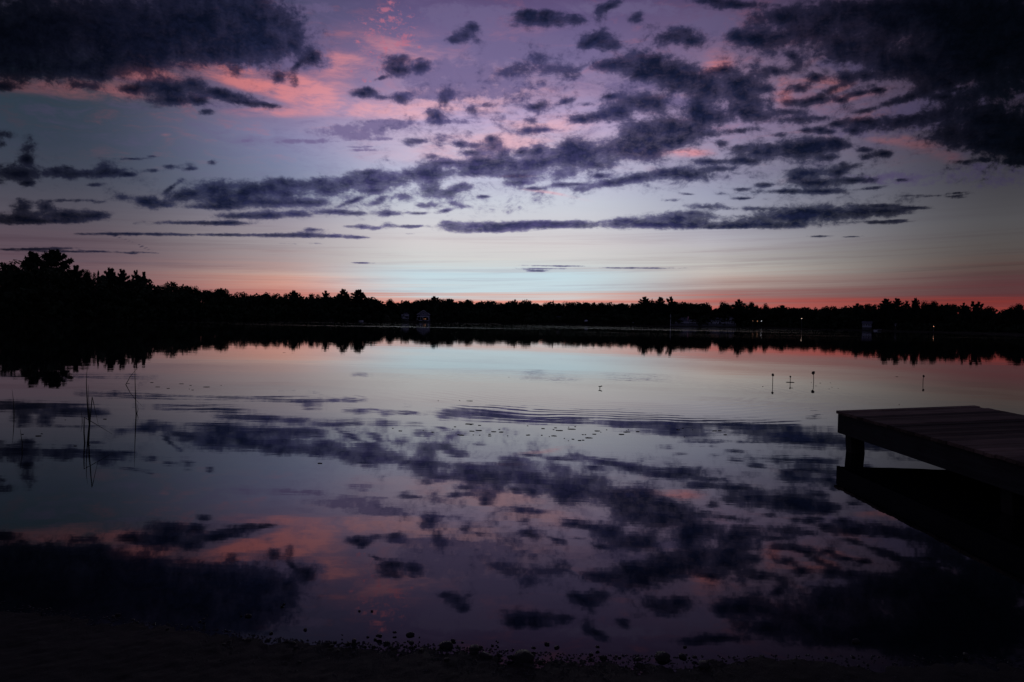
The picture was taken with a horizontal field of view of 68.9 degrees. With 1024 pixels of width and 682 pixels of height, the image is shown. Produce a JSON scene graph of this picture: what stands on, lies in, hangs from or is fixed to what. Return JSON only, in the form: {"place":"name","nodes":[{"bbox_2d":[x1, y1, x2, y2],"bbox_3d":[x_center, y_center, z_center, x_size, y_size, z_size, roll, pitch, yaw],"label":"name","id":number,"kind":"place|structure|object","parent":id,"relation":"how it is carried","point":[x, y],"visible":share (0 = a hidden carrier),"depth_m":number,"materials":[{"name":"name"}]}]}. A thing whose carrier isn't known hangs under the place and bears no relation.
{"place":"outdoors","nodes":[
{"label":"outdoors","id":0,"kind":"place"},
{"bbox_2d":[0,319,1023,674],"bbox_3d":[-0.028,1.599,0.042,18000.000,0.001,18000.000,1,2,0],"label":"lake","id":1,"kind":"structure","parent":0,"point":[754,513],"depth_m":7.03,"materials":[{"name":"purple liquid"}]},
{"bbox_2d":[86,366,89,422],"bbox_3d":[-6.156,0.902,10.847,0.065,1.115,0.027,1,2,0],"label":"reed","id":2,"kind":"object","parent":1,"relation":"in","point":[87,398],"visible":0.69,"depth_m":10.84,"materials":[{"name":"black plant"}]},
{"bbox_2d":[88,397,97,441],"bbox_3d":[-5.233,1.104,9.329,0.132,0.823,0.019,1,2,0],"label":"reed","id":3,"kind":"object","parent":1,"relation":"in","point":[90,419],"visible":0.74,"depth_m":9.32,"materials":[{"name":"black plant"}]},
{"bbox_2d":[83,417,111,442],"bbox_3d":[-5.127,1.231,9.250,0.364,0.577,0.019,1,2,0],"label":"reed","id":4,"kind":"object","parent":1,"relation":"in","point":[84,428],"visible":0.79,"depth_m":9.24,"materials":[{"name":"black plant"}]},
{"bbox_2d":[135,383,136,413],"bbox_3d":[-6.098,0.864,12.105,0.036,1.126,0.019,1,2,13],"label":"reed","id":5,"kind":"object","parent":1,"relation":"in","point":[135,399],"visible":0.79,"depth_m":12.10,"materials":[{"name":"black plant"}]},
{"bbox_2d":[35,352,899,615],"bbox_3d":[-3.415,1.066,17.991,24.990,0.006,24.499,2,2,22],"label":"floating debris","id":6,"kind":"object","parent":1,"relation":"on","point":[507,435],"visible":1,"depth_m":10.89,"materials":[{"name":"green plant"}]},
{"bbox_2d":[836,405,1023,515],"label":"dock","id":7,"kind":"object","parent":1,"relation":"in","point":[984,445],"visible":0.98,"depth_m":7.90,"materials":[{"name":"brown wood"}]},
{"bbox_2d":[0,0,1023,271],"bbox_3d":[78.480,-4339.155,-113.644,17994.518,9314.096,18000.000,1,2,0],"label":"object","id":8,"kind":"structure","parent":0,"point":[940,52],"depth_m":8063.35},
{"bbox_2d":[0,611,1023,681],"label":"beach","id":9,"kind":"structure","parent":0,"point":[104,653],"depth_m":3.44,"materials":[{"name":"black sand"}]},
{"bbox_2d":[439,641,452,647],"bbox_3d":[-0.325,1.491,3.667,0.071,0.032,0.050,1,2,-17],"label":"stone","id":10,"kind":"object","parent":9,"relation":"on","point":[446,644],"visible":1,"depth_m":3.65,"materials":[{"name":"grey stone"}]},
{"bbox_2d":[469,644,478,651],"bbox_3d":[-0.185,1.496,3.632,0.048,0.033,0.068,2,2,21],"label":"stone","id":11,"kind":"object","parent":9,"relation":"on","point":[474,647],"visible":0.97,"depth_m":3.62,"materials":[{"name":"grey stone"}]},
{"bbox_2d":[480,652,490,658],"bbox_3d":[-0.127,1.499,3.558,0.044,0.033,0.067,0,2,-36],"label":"stone","id":12,"kind":"object","parent":9,"relation":"on","point":[484,655],"visible":0.96,"depth_m":3.54,"materials":[{"name":"grey stone"}]},
{"bbox_2d":[0,601,1023,681],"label":"pebbles","id":13,"kind":"object","parent":9,"relation":"on","point":[459,648],"visible":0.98,"depth_m":3.57,"materials":[{"name":"stone"}]},
{"bbox_2d":[512,649,534,662],"bbox_3d":[0.052,1.498,3.543,0.108,0.060,0.094,1,2,-6],"label":"stone","id":14,"kind":"object","parent":9,"relation":"on","point":[523,656],"visible":0.97,"depth_m":3.51,"materials":[{"name":"grey stone"}]},
{"bbox_2d":[655,651,669,660],"bbox_3d":[0.719,1.512,3.580,0.077,0.042,0.067,0,2,-29],"label":"stone","id":15,"kind":"object","parent":9,"relation":"on","point":[661,656],"visible":1,"depth_m":3.56,"materials":[{"name":"grey stone"}]},
{"bbox_2d":[679,653,686,658],"bbox_3d":[0.822,1.517,3.593,0.034,0.023,0.048,0,2,-19],"label":"stone","id":16,"kind":"object","parent":9,"relation":"on","point":[682,655],"visible":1,"depth_m":3.58,"materials":[{"name":"grey stone"}]},
{"bbox_2d":[698,660,709,668],"bbox_3d":[0.897,1.516,3.494,0.054,0.034,0.076,2,2,27],"label":"stone","id":17,"kind":"object","parent":9,"relation":"on","point":[703,664],"visible":0.99,"depth_m":3.48,"materials":[{"name":"grey stone"}]},
{"bbox_2d":[0,315,1023,334],"bbox_3d":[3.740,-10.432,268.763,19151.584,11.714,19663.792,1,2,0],"label":"terrain","id":18,"kind":"structure","parent":0,"point":[761,326],"depth_m":385.34,"materials":[{"name":"black"}]},
{"bbox_2d":[0,262,14,300],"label":"broadleaf tree","id":19,"kind":"object","parent":18,"relation":"on","point":[7,270],"visible":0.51,"depth_m":181.74,"materials":[{"name":"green plant"}]},
{"bbox_2d":[10,261,22,286],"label":"broadleaf tree","id":20,"kind":"object","parent":18,"relation":"on","point":[19,274],"visible":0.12,"depth_m":191.29,"materials":[{"name":"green plant"}]},
{"bbox_2d":[19,251,57,300],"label":"pine tree","id":21,"kind":"object","parent":18,"relation":"on","point":[31,259],"visible":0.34,"depth_m":199.68,"materials":[{"name":"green plant"}]},
{"bbox_2d":[39,249,80,303],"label":"pine tree","id":22,"kind":"object","parent":18,"relation":"on","point":[53,258],"visible":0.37,"depth_m":212.00,"materials":[{"name":"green plant"}]},
{"bbox_2d":[66,265,94,304],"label":"pine tree","id":23,"kind":"object","parent":18,"relation":"on","point":[77,274],"visible":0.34,"depth_m":230.09,"materials":[{"name":"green plant"}]},
{"bbox_2d":[80,269,92,313],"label":"broadleaf tree","id":24,"kind":"object","parent":18,"relation":"on","point":[86,274],"visible":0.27,"depth_m":234.14,"materials":[{"name":"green plant"}]},
{"bbox_2d":[89,271,96,289],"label":"broadleaf tree","id":25,"kind":"object","parent":18,"relation":"on","point":[93,275],"visible":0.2,"depth_m":241.59,"materials":[{"name":"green plant"}]},
{"bbox_2d":[96,271,101,295],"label":"conifer tree","id":26,"kind":"object","parent":18,"relation":"on","point":[98,277],"visible":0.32,"depth_m":241.96,"materials":[{"name":"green plant"}]},
{"bbox_2d":[101,267,126,292],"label":"pine tree","id":27,"kind":"object","parent":18,"relation":"on","point":[112,275],"visible":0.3,"depth_m":251.39,"materials":[{"name":"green plant"}]},
{"bbox_2d":[117,269,134,306],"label":"pine tree","id":28,"kind":"object","parent":18,"relation":"on","point":[122,275],"visible":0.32,"depth_m":260.21,"materials":[{"name":"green plant"}]},
{"bbox_2d":[130,269,144,292],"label":"pine tree","id":29,"kind":"object","parent":18,"relation":"on","point":[135,276],"visible":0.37,"depth_m":268.62,"materials":[{"name":"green plant"}]},
{"bbox_2d":[137,272,152,301],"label":"pine tree","id":30,"kind":"object","parent":18,"relation":"on","point":[143,277],"visible":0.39,"depth_m":275.36,"materials":[{"name":"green plant"}]},
{"bbox_2d":[164,281,179,305],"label":"broadleaf tree","id":31,"kind":"object","parent":18,"relation":"on","point":[172,284],"visible":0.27,"depth_m":301.26,"materials":[{"name":"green plant"}]},
{"bbox_2d":[191,286,205,302],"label":"broadleaf tree","id":32,"kind":"object","parent":18,"relation":"on","point":[196,292],"visible":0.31,"depth_m":318.58,"materials":[{"name":"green plant"}]},
{"bbox_2d":[213,288,234,304],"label":"broadleaf tree","id":33,"kind":"object","parent":18,"relation":"on","point":[225,291],"visible":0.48,"depth_m":343.15,"materials":[{"name":"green plant"}]},
{"bbox_2d":[234,291,250,299],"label":"broadleaf tree","id":34,"kind":"object","parent":18,"relation":"on","point":[241,295],"visible":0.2,"depth_m":364.85,"materials":[{"name":"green plant"}]},
{"bbox_2d":[264,293,273,305],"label":"broadleaf tree","id":35,"kind":"object","parent":18,"relation":"on","point":[267,303],"visible":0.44,"depth_m":383.67,"materials":[{"name":"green plant"}]},
{"bbox_2d":[288,290,300,305],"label":"pine tree","id":36,"kind":"object","parent":18,"relation":"on","point":[294,294],"visible":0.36,"depth_m":410.30,"materials":[{"name":"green plant"}]},
{"bbox_2d":[309,293,319,301],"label":"broadleaf tree","id":37,"kind":"object","parent":18,"relation":"on","point":[313,296],"visible":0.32,"depth_m":433.13,"materials":[{"name":"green plant"}]},
{"bbox_2d":[322,290,331,312],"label":"pine tree","id":38,"kind":"object","parent":18,"relation":"on","point":[325,295],"visible":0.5,"depth_m":441.49,"materials":[{"name":"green plant"}]},
{"bbox_2d":[336,288,353,313],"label":"pine tree","id":39,"kind":"object","parent":18,"relation":"on","point":[344,296],"visible":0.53,"depth_m":456.72,"materials":[{"name":"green plant"}]},
{"bbox_2d":[349,289,376,310],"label":"pine tree","id":40,"kind":"object","parent":18,"relation":"on","point":[360,296],"visible":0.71,"depth_m":471.40,"materials":[{"name":"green plant"}]},
{"bbox_2d":[384,298,397,309],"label":"broadleaf tree","id":41,"kind":"object","parent":18,"relation":"on","point":[391,305],"visible":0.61,"depth_m":503.42,"materials":[{"name":"green plant"}]},
{"bbox_2d":[400,313,408,320],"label":"house","id":42,"kind":"structure","parent":18,"relation":"on","point":[406,316],"depth_m":511.93,"materials":[{"name":"white"}]},
{"bbox_2d":[403,300,411,311],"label":"broadleaf tree","id":43,"kind":"object","parent":18,"relation":"on","point":[408,304],"visible":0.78,"depth_m":522.88,"materials":[{"name":"green plant"}]},
{"bbox_2d":[414,299,428,313],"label":"broadleaf tree","id":44,"kind":"object","parent":18,"relation":"on","point":[425,302],"visible":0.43,"depth_m":533.83,"materials":[{"name":"green plant"}]},
{"bbox_2d":[417,310,430,321],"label":"boathouse","id":45,"kind":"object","parent":18,"relation":"on","point":[423,313],"visible":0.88,"depth_m":525.49,"materials":[{"name":"grey"}]},
{"bbox_2d":[429,296,438,308],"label":"pine tree","id":46,"kind":"object","parent":18,"relation":"on","point":[433,300],"visible":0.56,"depth_m":543.58,"materials":[{"name":"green plant"}]},
{"bbox_2d":[444,299,457,308],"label":"broadleaf tree","id":47,"kind":"object","parent":18,"relation":"on","point":[451,305],"visible":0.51,"depth_m":554.65,"materials":[{"name":"green plant"}]},
{"bbox_2d":[464,300,477,308],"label":"broadleaf tree","id":48,"kind":"object","parent":18,"relation":"on","point":[469,304],"visible":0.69,"depth_m":574.09,"materials":[{"name":"green plant"}]},
{"bbox_2d":[483,301,501,311],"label":"broadleaf tree","id":49,"kind":"object","parent":18,"relation":"on","point":[487,304],"visible":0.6,"depth_m":595.13,"materials":[{"name":"green plant"}]},
{"bbox_2d":[0,259,1023,332],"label":"woods","id":50,"kind":"object","parent":18,"relation":"on","point":[25,299],"visible":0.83,"depth_m":357.45,"materials":[{"name":"black plant"}]},
{"bbox_2d":[512,299,519,315],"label":"pine tree","id":51,"kind":"object","parent":18,"relation":"on","point":[515,303],"visible":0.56,"depth_m":612.12,"materials":[{"name":"green plant"}]},
{"bbox_2d":[517,299,534,312],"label":"broadleaf tree","id":52,"kind":"object","parent":18,"relation":"on","point":[527,305],"visible":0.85,"depth_m":609.40,"materials":[{"name":"green plant"}]},
{"bbox_2d":[541,303,551,312],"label":"broadleaf tree","id":53,"kind":"object","parent":18,"relation":"on","point":[544,306],"visible":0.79,"depth_m":613.84,"materials":[{"name":"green plant"}]},
{"bbox_2d":[559,302,568,309],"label":"broadleaf tree","id":54,"kind":"object","parent":18,"relation":"on","point":[566,307],"visible":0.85,"depth_m":612.86,"materials":[{"name":"green plant"}]},
{"bbox_2d":[569,302,582,313],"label":"broadleaf tree","id":55,"kind":"object","parent":18,"relation":"on","point":[577,308],"visible":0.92,"depth_m":611.43,"materials":[{"name":"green plant"}]},
{"bbox_2d":[593,302,609,313],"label":"broadleaf tree","id":56,"kind":"object","parent":18,"relation":"on","point":[602,307],"visible":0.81,"depth_m":610.10,"materials":[{"name":"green plant"}]},
{"bbox_2d":[625,303,639,314],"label":"broadleaf tree","id":57,"kind":"object","parent":18,"relation":"on","point":[631,307],"visible":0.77,"depth_m":610.27,"materials":[{"name":"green plant"}]},
{"bbox_2d":[635,296,651,318],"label":"pine tree","id":58,"kind":"object","parent":18,"relation":"on","point":[643,304],"visible":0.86,"depth_m":602.31,"materials":[{"name":"green plant"}]},
{"bbox_2d":[650,299,653,313],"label":"conifer tree","id":59,"kind":"object","parent":18,"relation":"on","point":[652,308],"visible":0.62,"depth_m":603.79,"materials":[{"name":"green plant"}]},
{"bbox_2d":[650,297,667,318],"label":"pine tree","id":60,"kind":"object","parent":18,"relation":"on","point":[660,306],"visible":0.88,"depth_m":599.55,"materials":[{"name":"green plant"}]},
{"bbox_2d":[665,296,676,314],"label":"pine tree","id":61,"kind":"object","parent":18,"relation":"on","point":[670,311],"visible":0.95,"depth_m":598.10,"materials":[{"name":"green plant"}]},
{"bbox_2d":[675,302,687,314],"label":"broadleaf tree","id":62,"kind":"object","parent":18,"relation":"on","point":[679,309],"visible":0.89,"depth_m":597.43,"materials":[{"name":"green plant"}]},
{"bbox_2d":[685,303,704,316],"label":"broadleaf tree","id":63,"kind":"object","parent":18,"relation":"on","point":[701,306],"visible":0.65,"depth_m":593.81,"materials":[{"name":"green plant"}]},
{"bbox_2d":[671,316,735,326],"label":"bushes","id":64,"kind":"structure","parent":18,"relation":"on","point":[713,323],"depth_m":585.33,"materials":[{"name":"grey"}]},
{"bbox_2d":[703,305,711,314],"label":"broadleaf tree","id":65,"kind":"object","parent":18,"relation":"on","point":[708,311],"visible":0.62,"depth_m":592.34,"materials":[{"name":"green plant"}]},
{"bbox_2d":[715,301,731,318],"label":"broadleaf tree","id":66,"kind":"object","parent":18,"relation":"on","point":[726,309],"visible":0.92,"depth_m":581.77,"materials":[{"name":"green plant"}]},
{"bbox_2d":[730,299,746,325],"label":"pine tree","id":67,"kind":"object","parent":18,"relation":"on","point":[738,304],"visible":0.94,"depth_m":576.73,"materials":[{"name":"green plant"}]},
{"bbox_2d":[746,302,758,317],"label":"broadleaf tree","id":68,"kind":"object","parent":18,"relation":"on","point":[752,312],"visible":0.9,"depth_m":565.79,"materials":[{"name":"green plant"}]},
{"bbox_2d":[756,303,770,324],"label":"broadleaf tree","id":69,"kind":"object","parent":18,"relation":"on","point":[766,308],"visible":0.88,"depth_m":548.40,"materials":[{"name":"green plant"}]},
{"bbox_2d":[767,306,786,320],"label":"broadleaf tree","id":70,"kind":"object","parent":18,"relation":"on","point":[779,313],"visible":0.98,"depth_m":521.99,"materials":[{"name":"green plant"}]},
{"bbox_2d":[807,307,819,321],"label":"broadleaf tree","id":71,"kind":"object","parent":18,"relation":"on","point":[811,316],"visible":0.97,"depth_m":475.67,"materials":[{"name":"green plant"}]},
{"bbox_2d":[820,306,838,321],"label":"broadleaf tree","id":72,"kind":"object","parent":18,"relation":"on","point":[827,312],"visible":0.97,"depth_m":455.72,"materials":[{"name":"green plant"}]},
{"bbox_2d":[846,303,865,322],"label":"pine tree","id":73,"kind":"object","parent":18,"relation":"on","point":[857,310],"visible":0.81,"depth_m":421.89,"materials":[{"name":"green plant"}]},
{"bbox_2d":[862,321,871,329],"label":"house","id":74,"kind":"structure","parent":18,"relation":"on","point":[865,324],"depth_m":403.32,"materials":[{"name":"grey"}]},
{"bbox_2d":[860,303,877,320],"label":"broadleaf tree","id":75,"kind":"object","parent":18,"relation":"on","point":[867,314],"visible":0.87,"depth_m":406.12,"materials":[{"name":"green plant"}]},
{"bbox_2d":[872,298,891,323],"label":"pine tree","id":76,"kind":"object","parent":18,"relation":"on","point":[884,305],"visible":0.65,"depth_m":387.12,"materials":[{"name":"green plant"}]},
{"bbox_2d":[884,298,905,323],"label":"pine tree","id":77,"kind":"object","parent":18,"relation":"on","point":[897,303],"visible":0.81,"depth_m":374.69,"materials":[{"name":"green plant"}]},
{"bbox_2d":[899,301,910,321],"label":"pine tree","id":78,"kind":"object","parent":18,"relation":"on","point":[905,311],"visible":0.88,"depth_m":365.58,"materials":[{"name":"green plant"}]},
{"bbox_2d":[907,298,921,329],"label":"pine tree","id":79,"kind":"object","parent":18,"relation":"on","point":[915,306],"visible":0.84,"depth_m":356.47,"materials":[{"name":"green plant"}]},
{"bbox_2d":[916,300,930,323],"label":"broadleaf tree","id":80,"kind":"object","parent":18,"relation":"on","point":[924,306],"visible":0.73,"depth_m":348.38,"materials":[{"name":"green plant"}]},
{"bbox_2d":[926,301,945,323],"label":"broadleaf tree","id":81,"kind":"object","parent":18,"relation":"on","point":[936,315],"visible":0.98,"depth_m":336.71,"materials":[{"name":"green plant"}]},
{"bbox_2d":[943,304,959,322],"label":"broadleaf tree","id":82,"kind":"object","parent":18,"relation":"on","point":[949,313],"visible":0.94,"depth_m":324.60,"materials":[{"name":"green plant"}]},
{"bbox_2d":[954,302,967,324],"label":"pine tree","id":83,"kind":"object","parent":18,"relation":"on","point":[963,312],"visible":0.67,"depth_m":309.96,"materials":[{"name":"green plant"}]},
{"bbox_2d":[963,301,976,324],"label":"pine tree","id":84,"kind":"object","parent":18,"relation":"on","point":[969,317],"visible":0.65,"depth_m":300.73,"materials":[{"name":"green plant"}]},
{"bbox_2d":[972,301,983,321],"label":"pine tree","id":85,"kind":"object","parent":18,"relation":"on","point":[976,310],"visible":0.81,"depth_m":294.63,"materials":[{"name":"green plant"}]},
{"bbox_2d":[978,306,993,323],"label":"broadleaf tree","id":86,"kind":"object","parent":18,"relation":"on","point":[985,316],"visible":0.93,"depth_m":290.76,"materials":[{"name":"green plant"}]},
{"bbox_2d":[990,309,1007,325],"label":"broadleaf tree","id":87,"kind":"object","parent":18,"relation":"on","point":[994,318],"visible":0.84,"depth_m":280.00,"materials":[{"name":"green plant"}]},
{"bbox_2d":[1006,305,1018,325],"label":"broadleaf tree","id":88,"kind":"object","parent":18,"relation":"on","point":[1009,311],"visible":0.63,"depth_m":268.52,"materials":[{"name":"green plant"}]},
{"bbox_2d":[1011,303,1023,323],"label":"broadleaf tree","id":89,"kind":"object","parent":18,"relation":"on","point":[1018,315],"visible":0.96,"depth_m":260.25,"materials":[{"name":"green plant"}]}
]}

